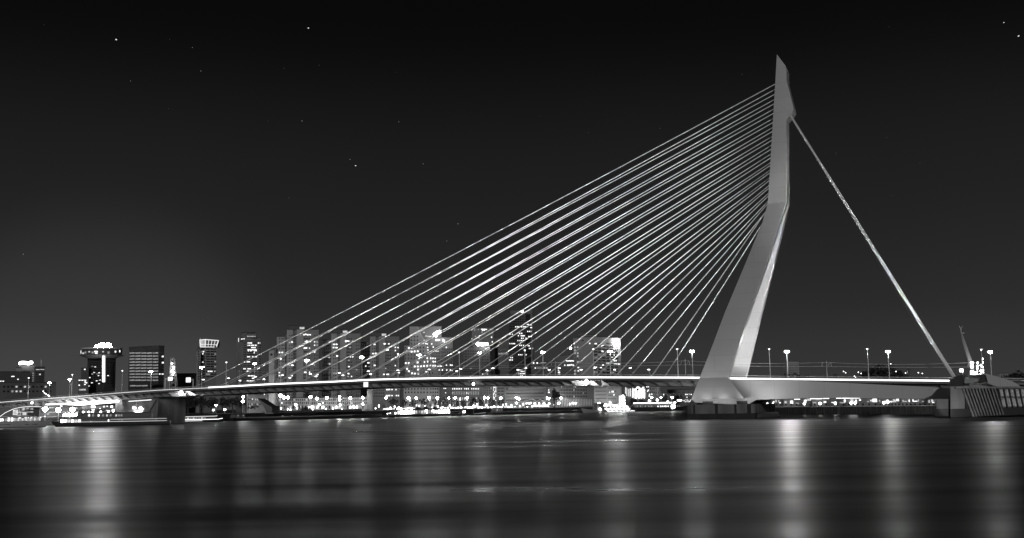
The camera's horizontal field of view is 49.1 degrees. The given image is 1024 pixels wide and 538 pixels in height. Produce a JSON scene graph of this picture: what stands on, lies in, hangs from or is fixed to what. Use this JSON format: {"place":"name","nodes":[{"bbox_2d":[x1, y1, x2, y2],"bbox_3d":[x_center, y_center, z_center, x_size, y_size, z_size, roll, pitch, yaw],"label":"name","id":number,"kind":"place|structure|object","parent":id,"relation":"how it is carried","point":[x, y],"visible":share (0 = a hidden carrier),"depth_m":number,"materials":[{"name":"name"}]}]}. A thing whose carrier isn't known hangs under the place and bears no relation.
{"place":"outdoors","nodes":[
{"label":"outdoors","id":0,"kind":"place"},
{"bbox_2d":[16,361,44,381],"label":"office tower","id":1,"kind":"structure","parent":0,"point":[37,374],"depth_m":877.67,"materials":[{"name":"concrete"}]},
{"bbox_2d":[79,343,124,404],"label":"observation tower","id":2,"kind":"structure","parent":0,"point":[101,362],"depth_m":860.00,"materials":[{"name":"white paint"}]},
{"bbox_2d":[107,362,114,383],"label":"windows","id":3,"kind":"structure","parent":2,"relation":"in","point":[107,362],"depth_m":862.30,"materials":[{"name":"black glass"}]},
{"bbox_2d":[196,339,219,412],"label":"office tower","id":4,"kind":"structure","parent":0,"point":[206,355],"depth_m":1049.20,"materials":[{"name":"concrete"}]},
{"bbox_2d":[236,332,261,411],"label":"office tower","id":5,"kind":"structure","parent":0,"point":[249,345],"depth_m":1003.25,"materials":[{"name":"concrete"}]},
{"bbox_2d":[244,342,259,379],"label":"windows","id":6,"kind":"structure","parent":5,"relation":"in","point":[244,342],"depth_m":1000.65,"materials":[{"name":"grey glass"}]},
{"bbox_2d":[244,394,267,412],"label":"office block","id":7,"kind":"structure","parent":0,"point":[252,400],"depth_m":693.95,"materials":[{"name":"concrete"}]},
{"bbox_2d":[277,325,318,397],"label":"apartment tower","id":8,"kind":"structure","parent":0,"point":[297,340],"depth_m":786.52,"materials":[{"name":"concrete"}]},
{"bbox_2d":[279,335,317,394],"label":"windows","id":9,"kind":"structure","parent":8,"relation":"in","point":[289,335],"depth_m":785.90,"materials":[{"name":"grey glass"}]},
{"bbox_2d":[278,396,366,410],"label":"office block","id":10,"kind":"structure","parent":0,"point":[329,403],"depth_m":735.00,"materials":[{"name":"concrete"}]},
{"bbox_2d":[279,399,298,403],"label":"windows","id":11,"kind":"structure","parent":10,"relation":"in","point":[281,399],"depth_m":731.20,"materials":[{"name":"grey glass"}]},
{"bbox_2d":[322,329,360,396],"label":"apartment tower","id":12,"kind":"structure","parent":0,"point":[345,352],"depth_m":826.05,"materials":[{"name":"concrete"}]},
{"bbox_2d":[324,338,358,395],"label":"windows","id":13,"kind":"structure","parent":12,"relation":"in","point":[333,338],"depth_m":825.73,"materials":[{"name":"grey glass"}]},
{"bbox_2d":[361,332,398,396],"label":"apartment tower","id":14,"kind":"structure","parent":0,"point":[388,369],"depth_m":866.42,"materials":[{"name":"concrete"}]},
{"bbox_2d":[363,341,397,394],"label":"windows","id":15,"kind":"structure","parent":14,"relation":"in","point":[372,341],"depth_m":865.78,"materials":[{"name":"grey glass"}]},
{"bbox_2d":[186,403,701,413],"bbox_3d":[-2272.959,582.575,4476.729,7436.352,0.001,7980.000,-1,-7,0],"label":"ground","id":16,"kind":"structure","parent":0,"point":[220,411],"depth_m":1021.58,"materials":[{"name":"grey concrete"}]},
{"bbox_2d":[0,371,55,416],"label":"office block","id":17,"kind":"structure","parent":16,"relation":"on","point":[14,385],"depth_m":691.20,"materials":[{"name":"concrete"}]},
{"bbox_2d":[27,416,75,424],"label":"quay wall","id":18,"kind":"structure","parent":16,"relation":"on","point":[55,419],"depth_m":551.85,"materials":[{"name":"concrete"}]},
{"bbox_2d":[40,405,81,416],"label":"ferry terminal","id":19,"kind":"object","parent":16,"relation":"on","point":[51,411],"visible":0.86,"depth_m":559.99,"materials":[{"name":"glass"}]},
{"bbox_2d":[78,368,88,408],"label":"hotel annex","id":20,"kind":"object","parent":16,"relation":"on","point":[83,385],"visible":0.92,"depth_m":845.31,"materials":[{"name":"concrete"}]},
{"bbox_2d":[82,405,115,412],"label":"ferry terminal","id":21,"kind":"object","parent":16,"relation":"on","point":[99,408],"visible":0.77,"depth_m":550.94,"materials":[{"name":"grey brick"}]},
{"bbox_2d":[128,345,163,392],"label":"office block","id":22,"kind":"structure","parent":16,"relation":"on","point":[144,361],"depth_m":1003.48,"materials":[{"name":"concrete"}]},
{"bbox_2d":[169,357,177,388],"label":"lattice spire","id":23,"kind":"structure","parent":16,"relation":"on","point":[171,369],"depth_m":757.12,"materials":[{"name":"white paint"}]},
{"bbox_2d":[170,373,195,412],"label":"office block","id":24,"kind":"structure","parent":16,"relation":"on","point":[181,380],"depth_m":1089.84,"materials":[{"name":"concrete"}]},
{"bbox_2d":[186,398,195,413],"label":"tree","id":25,"kind":"object","parent":16,"relation":"on","point":[191,403],"visible":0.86,"depth_m":658.73,"materials":[{"name":"black plant"}]},
{"bbox_2d":[193,397,210,413],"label":"tree","id":26,"kind":"object","parent":16,"relation":"on","point":[202,403],"visible":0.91,"depth_m":665.73,"materials":[{"name":"black plant"}]},
{"bbox_2d":[207,397,218,413],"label":"tree","id":27,"kind":"object","parent":16,"relation":"on","point":[214,402],"visible":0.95,"depth_m":672.91,"materials":[{"name":"black plant"}]},
{"bbox_2d":[185,413,240,420],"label":"quay wall","id":28,"kind":"structure","parent":16,"relation":"on","point":[223,415],"depth_m":621.68,"materials":[{"name":"concrete"}]},
{"bbox_2d":[218,396,230,412],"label":"tree","id":29,"kind":"object","parent":16,"relation":"on","point":[223,402],"visible":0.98,"depth_m":679.58,"materials":[{"name":"black plant"}]},
{"bbox_2d":[227,397,241,412],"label":"tree","id":30,"kind":"object","parent":16,"relation":"on","point":[235,402],"visible":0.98,"depth_m":685.71,"materials":[{"name":"black plant"}]},
{"bbox_2d":[237,398,244,412],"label":"tree","id":31,"kind":"object","parent":16,"relation":"on","point":[241,406],"visible":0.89,"depth_m":690.69,"materials":[{"name":"black plant"}]},
{"bbox_2d":[258,398,278,413],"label":"angular sculpture","id":32,"kind":"object","parent":16,"relation":"on","point":[270,407],"visible":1,"depth_m":651.13,"materials":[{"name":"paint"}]},
{"bbox_2d":[269,349,277,405],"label":"building","id":33,"kind":"structure","parent":16,"relation":"on","point":[273,397],"depth_m":688.59,"materials":[{"name":"grey concrete"}]},
{"bbox_2d":[241,412,319,416],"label":"quay wall","id":34,"kind":"structure","parent":16,"relation":"on","point":[282,414],"depth_m":665.73,"materials":[{"name":"concrete"}]},
{"bbox_2d":[279,409,361,412],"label":"embankment","id":35,"kind":"structure","parent":16,"relation":"on","point":[340,410],"depth_m":691.11,"materials":[{"name":"grey stone"}]},
{"bbox_2d":[320,410,389,414],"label":"quay wall","id":36,"kind":"structure","parent":16,"relation":"on","point":[383,412],"depth_m":710.82,"materials":[{"name":"stone"}]},
{"bbox_2d":[365,389,373,410],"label":"concrete column","id":37,"kind":"structure","parent":16,"relation":"on","point":[369,399],"depth_m":728.34,"materials":[{"name":"grey concrete"}]},
{"bbox_2d":[373,388,399,410],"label":"office block","id":38,"kind":"structure","parent":16,"relation":"on","point":[380,401],"depth_m":793.66,"materials":[{"name":"concrete"}]},
{"bbox_2d":[387,398,397,407],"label":"tree","id":39,"kind":"object","parent":16,"relation":"on","point":[393,402],"visible":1,"depth_m":742.49,"materials":[{"name":"grey plant"}]},
{"bbox_2d":[400,387,438,409],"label":"office block","id":40,"kind":"structure","parent":16,"relation":"on","point":[421,393],"depth_m":794.13,"materials":[{"name":"concrete"}]},
{"bbox_2d":[420,398,428,406],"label":"tree","id":41,"kind":"object","parent":16,"relation":"on","point":[423,401],"visible":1,"depth_m":757.91,"materials":[{"name":"grey plant"}]},
{"bbox_2d":[404,326,452,408],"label":"office block","id":42,"kind":"structure","parent":16,"relation":"on","point":[427,347],"depth_m":899.73,"materials":[{"name":"concrete"}]},
{"bbox_2d":[414,336,451,374],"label":"windows","id":43,"kind":"structure","parent":42,"relation":"in","point":[414,336],"depth_m":899.39,"materials":[{"name":"grey glass"}]},
{"bbox_2d":[440,397,447,406],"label":"tree","id":44,"kind":"object","parent":16,"relation":"on","point":[445,400],"visible":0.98,"depth_m":768.65,"materials":[{"name":"grey plant"}]},
{"bbox_2d":[382,406,515,409],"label":"promenade railing","id":45,"kind":"object","parent":16,"relation":"on","point":[450,407],"visible":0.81,"depth_m":761.68,"materials":[{"name":"grey metal"}]},
{"bbox_2d":[440,386,482,409],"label":"office block","id":46,"kind":"structure","parent":16,"relation":"on","point":[460,394],"depth_m":803.91,"materials":[{"name":"concrete"}]},
{"bbox_2d":[450,408,495,414],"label":"quay wall","id":47,"kind":"structure","parent":16,"relation":"on","point":[469,411],"depth_m":764.94,"materials":[{"name":"stone"}]},
{"bbox_2d":[482,386,504,408],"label":"office block","id":48,"kind":"structure","parent":16,"relation":"on","point":[495,393],"depth_m":809.79,"materials":[{"name":"concrete"}]},
{"bbox_2d":[505,386,546,407],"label":"apartment block","id":49,"kind":"structure","parent":16,"relation":"on","point":[527,393],"depth_m":814.89,"materials":[{"name":"concrete"}]},
{"bbox_2d":[506,389,543,390],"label":"window","id":50,"kind":"structure","parent":49,"relation":"in","point":[528,389],"depth_m":815.31,"materials":[{"name":"grey glass"}]},
{"bbox_2d":[506,386,543,387],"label":"window","id":51,"kind":"structure","parent":49,"relation":"in","point":[510,386],"depth_m":815.71,"materials":[{"name":"glass"}]},
{"bbox_2d":[524,399,549,407],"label":"canvas pavilion","id":52,"kind":"structure","parent":16,"relation":"on","point":[539,405],"depth_m":796.83,"materials":[{"name":"white fabric"}]},
{"bbox_2d":[496,407,592,410],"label":"quay wall","id":53,"kind":"structure","parent":16,"relation":"on","point":[546,408],"depth_m":808.51,"materials":[{"name":"stone"}]},
{"bbox_2d":[551,388,559,407],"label":"tree","id":54,"kind":"object","parent":16,"relation":"on","point":[555,394],"visible":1,"depth_m":806.19,"materials":[{"name":"black plant"}]},
{"bbox_2d":[546,386,593,407],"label":"apartment block","id":55,"kind":"structure","parent":16,"relation":"on","point":[581,396],"depth_m":835.34,"materials":[{"name":"grey brick"}]},
{"bbox_2d":[594,386,621,405],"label":"office block","id":56,"kind":"structure","parent":16,"relation":"on","point":[606,394],"depth_m":855.37,"materials":[{"name":"concrete"}]},
{"bbox_2d":[660,394,667,402],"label":"tree","id":57,"kind":"object","parent":16,"relation":"on","point":[665,397],"visible":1,"depth_m":880.33,"materials":[{"name":"black plant"}]},
{"bbox_2d":[683,398,696,404],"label":"terrace pavilion","id":58,"kind":"structure","parent":16,"relation":"on","point":[689,401],"depth_m":874.73,"materials":[{"name":"fabric"}]},
{"bbox_2d":[463,327,494,393],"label":"office tower","id":59,"kind":"structure","parent":0,"point":[479,346],"depth_m":1055.16,"materials":[{"name":"concrete"}]},
{"bbox_2d":[494,338,508,376],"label":"office block","id":60,"kind":"structure","parent":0,"point":[502,349],"depth_m":1147.41,"materials":[{"name":"concrete"}]},
{"bbox_2d":[0,404,1023,537],"bbox_3d":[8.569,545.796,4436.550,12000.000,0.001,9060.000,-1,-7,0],"label":"water","id":61,"kind":"structure","parent":0,"point":[662,474],"depth_m":97.73,"materials":[{"name":"black liquid"}]},
{"bbox_2d":[0,406,51,427],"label":"cruise boat","id":62,"kind":"object","parent":61,"relation":"on","point":[11,418],"visible":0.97,"depth_m":484.50,"materials":[{"name":"paint"}]},
{"bbox_2d":[52,409,170,426],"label":"tour ship","id":63,"kind":"object","parent":61,"relation":"on","point":[101,418],"visible":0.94,"depth_m":494.12,"materials":[{"name":"paint"}]},
{"bbox_2d":[185,416,225,422],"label":"passenger boat","id":64,"kind":"object","parent":61,"relation":"on","point":[193,419],"visible":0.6,"depth_m":576.46,"materials":[{"name":"paint"}]},
{"bbox_2d":[227,414,381,420],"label":"river barge","id":65,"kind":"object","parent":61,"relation":"on","point":[237,417],"visible":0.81,"depth_m":647.20,"materials":[{"name":"paint"}]},
{"bbox_2d":[382,406,460,416],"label":"floating restaurant","id":66,"kind":"structure","parent":61,"relation":"on","point":[417,411],"depth_m":716.10,"materials":[{"name":"paint"}]},
{"bbox_2d":[456,406,486,415],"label":"workboat","id":67,"kind":"object","parent":61,"relation":"on","point":[462,412],"visible":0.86,"depth_m":742.18,"materials":[{"name":"paint"}]},
{"bbox_2d":[0,55,1023,423],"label":"cable stayed bridge","id":68,"kind":"structure","parent":61,"relation":"on","point":[724,387],"depth_m":451.29,"materials":[{"name":"metal"}]},
{"bbox_2d":[959,326,975,374],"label":"leaning mast","id":69,"kind":"object","parent":68,"relation":"on","point":[969,359],"visible":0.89,"depth_m":418.47,"materials":[{"name":"metal"}]},
{"bbox_2d":[487,409,582,414],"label":"river barge","id":70,"kind":"object","parent":61,"relation":"on","point":[497,412],"visible":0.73,"depth_m":779.94,"materials":[{"name":"paint"}]},
{"bbox_2d":[581,403,606,412],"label":"tugboat","id":71,"kind":"object","parent":61,"relation":"on","point":[598,407],"visible":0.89,"depth_m":814.07,"materials":[{"name":"paint"}]},
{"bbox_2d":[604,395,636,411],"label":"party boat","id":72,"kind":"object","parent":61,"relation":"on","point":[621,407],"visible":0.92,"depth_m":833.09,"materials":[{"name":"paint"}]},
{"bbox_2d":[632,402,687,411],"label":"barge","id":73,"kind":"object","parent":61,"relation":"on","point":[665,406],"visible":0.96,"depth_m":852.45,"materials":[{"name":"metal"}]},
{"bbox_2d":[676,398,682,406],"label":"kiosk","id":74,"kind":"object","parent":73,"relation":"on","point":[679,402],"visible":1,"depth_m":866.03,"materials":[{"name":"fabric"}]},
{"bbox_2d":[935,374,1023,416],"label":"bascule pier","id":75,"kind":"structure","parent":61,"relation":"on","point":[985,395],"depth_m":370.07,"materials":[{"name":"concrete"}]},
{"bbox_2d":[0,0,1023,409],"label":"sky","id":76,"kind":"structure","parent":0,"point":[155,189],"materials":[{"name":"black"}]},
{"bbox_2d":[508,310,533,376],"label":"office tower","id":77,"kind":"structure","parent":0,"point":[515,359],"depth_m":983.96,"materials":[{"name":"concrete"}]},
{"bbox_2d":[509,316,531,374],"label":"windows","id":78,"kind":"structure","parent":77,"relation":"in","point":[509,316],"depth_m":983.46,"materials":[{"name":"white glass"}]},
{"bbox_2d":[533,361,546,376],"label":"office block","id":79,"kind":"structure","parent":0,"point":[536,367],"depth_m":897.04,"materials":[{"name":"grey brick"}]},
{"bbox_2d":[557,347,573,376],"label":"office block","id":80,"kind":"structure","parent":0,"point":[567,365],"depth_m":947.31,"materials":[{"name":"concrete"}]},
{"bbox_2d":[573,334,621,394],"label":"office block","id":81,"kind":"structure","parent":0,"point":[585,350],"depth_m":937.80,"materials":[{"name":"concrete"}]},
{"bbox_2d":[624,386,646,405],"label":"gabled house","id":82,"kind":"structure","parent":0,"point":[637,393],"depth_m":884.82,"materials":[{"name":"white brick"}]},
{"bbox_2d":[646,386,660,403],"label":"office block","id":83,"kind":"structure","parent":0,"point":[653,392],"depth_m":914.74,"materials":[{"name":"concrete"}]},
{"bbox_2d":[660,393,675,404],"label":"office block","id":84,"kind":"structure","parent":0,"point":[669,398],"depth_m":926.43,"materials":[{"name":"concrete"}]},
{"bbox_2d":[667,389,694,398],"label":"office block","id":85,"kind":"structure","parent":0,"point":[686,393],"depth_m":939.47,"materials":[{"name":"concrete"}]},
{"bbox_2d":[771,399,782,406],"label":"quay house","id":86,"kind":"structure","parent":0,"point":[778,402],"depth_m":561.56,"materials":[{"name":"grey brick"}]},
{"bbox_2d":[783,399,798,406],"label":"quay house","id":87,"kind":"structure","parent":0,"point":[789,402],"depth_m":555.54,"materials":[{"name":"concrete"}]},
{"bbox_2d":[785,361,798,377],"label":"apartment tower","id":88,"kind":"structure","parent":0,"point":[792,370],"depth_m":1097.91,"materials":[{"name":"concrete"}]},
{"bbox_2d":[799,398,811,405],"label":"quay house","id":89,"kind":"structure","parent":0,"point":[808,401],"depth_m":547.11,"materials":[{"name":"grey brick"}]},
{"bbox_2d":[812,398,828,405],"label":"quay house","id":90,"kind":"structure","parent":0,"point":[824,402],"depth_m":541.07,"materials":[{"name":"concrete"}]},
{"bbox_2d":[829,398,846,405],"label":"quay house","id":91,"kind":"structure","parent":0,"point":[841,402],"depth_m":532.60,"materials":[{"name":"grey brick"}]},
{"bbox_2d":[847,398,859,405],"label":"quay house","id":92,"kind":"structure","parent":0,"point":[853,400],"depth_m":523.33,"materials":[{"name":"concrete"}]},
{"bbox_2d":[859,398,878,405],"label":"quay house","id":93,"kind":"structure","parent":0,"point":[869,402],"depth_m":516.98,"materials":[{"name":"grey brick"}]},
{"bbox_2d":[912,398,926,404],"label":"quay house","id":94,"kind":"structure","parent":0,"point":[919,401],"depth_m":489.94,"materials":[{"name":"grey brick"}]},
{"bbox_2d":[927,399,935,404],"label":"quay house","id":95,"kind":"structure","parent":0,"point":[931,401],"depth_m":482.74,"materials":[{"name":"concrete"}]},
{"label":"ground","id":96,"kind":"structure","parent":0,"visible":0},
{"bbox_2d":[778,373,802,377],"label":"tree","id":97,"kind":"object","parent":96,"relation":"on","point":[795,374],"visible":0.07,"depth_m":696.10,"materials":[{"name":"black plant"}]},
{"bbox_2d":[775,405,935,413],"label":"quay wall","id":98,"kind":"structure","parent":96,"relation":"on","point":[912,409],"depth_m":488.80,"materials":[{"name":"concrete"}]},
{"bbox_2d":[856,370,874,378],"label":"tree","id":99,"kind":"object","parent":96,"relation":"on","point":[866,373],"visible":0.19,"depth_m":631.62,"materials":[{"name":"black plant"}]},
{"bbox_2d":[862,368,887,378],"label":"tree","id":100,"kind":"object","parent":96,"relation":"on","point":[871,373],"visible":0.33,"depth_m":635.06,"materials":[{"name":"black plant"}]},
{"bbox_2d":[861,364,893,378],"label":"tree","id":101,"kind":"object","parent":96,"relation":"on","point":[881,369],"visible":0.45,"depth_m":631.71,"materials":[{"name":"black plant"}]},
{"bbox_2d":[879,398,890,405],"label":"quay house","id":102,"kind":"structure","parent":96,"relation":"on","point":[881,400],"depth_m":507.31,"materials":[{"name":"concrete"}]},
{"bbox_2d":[869,365,902,378],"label":"tree","id":103,"kind":"object","parent":96,"relation":"on","point":[897,376],"visible":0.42,"depth_m":631.68,"materials":[{"name":"black plant"}]},
{"bbox_2d":[890,398,900,405],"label":"quay house","id":104,"kind":"structure","parent":96,"relation":"on","point":[895,401],"depth_m":500.82,"materials":[{"name":"grey brick"}]},
{"bbox_2d":[901,398,912,404],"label":"quay house","id":105,"kind":"structure","parent":96,"relation":"on","point":[906,401],"depth_m":495.79,"materials":[{"name":"concrete"}]},
{"bbox_2d":[1001,374,1023,382],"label":"tree","id":106,"kind":"object","parent":96,"relation":"on","point":[1006,377],"visible":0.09,"depth_m":632.22,"materials":[{"name":"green plant"}]},
{"bbox_2d":[1001,375,1023,382],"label":"tree","id":107,"kind":"object","parent":96,"relation":"on","point":[1013,378],"visible":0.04,"depth_m":628.72,"materials":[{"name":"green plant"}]},
{"bbox_2d":[1009,370,1023,382],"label":"tree","id":108,"kind":"object","parent":96,"relation":"on","point":[1021,374],"visible":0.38,"depth_m":636.86,"materials":[{"name":"black plant"}]},
{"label":"tram mast","id":109,"kind":"object","parent":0,"visible":0},
{"bbox_2d":[338,366,430,369],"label":"tram wire","id":110,"kind":"object","parent":109,"relation":"attached to","point":[368,369],"visible":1,"depth_m":507.29,"materials":[{"name":"grey metal"}]},
{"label":"tram mast","id":111,"kind":"object","parent":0,"visible":0},
{"bbox_2d":[780,366,822,366],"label":"tram wire","id":112,"kind":"object","parent":111,"relation":"attached to","point":[801,366],"visible":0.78,"depth_m":435.06,"materials":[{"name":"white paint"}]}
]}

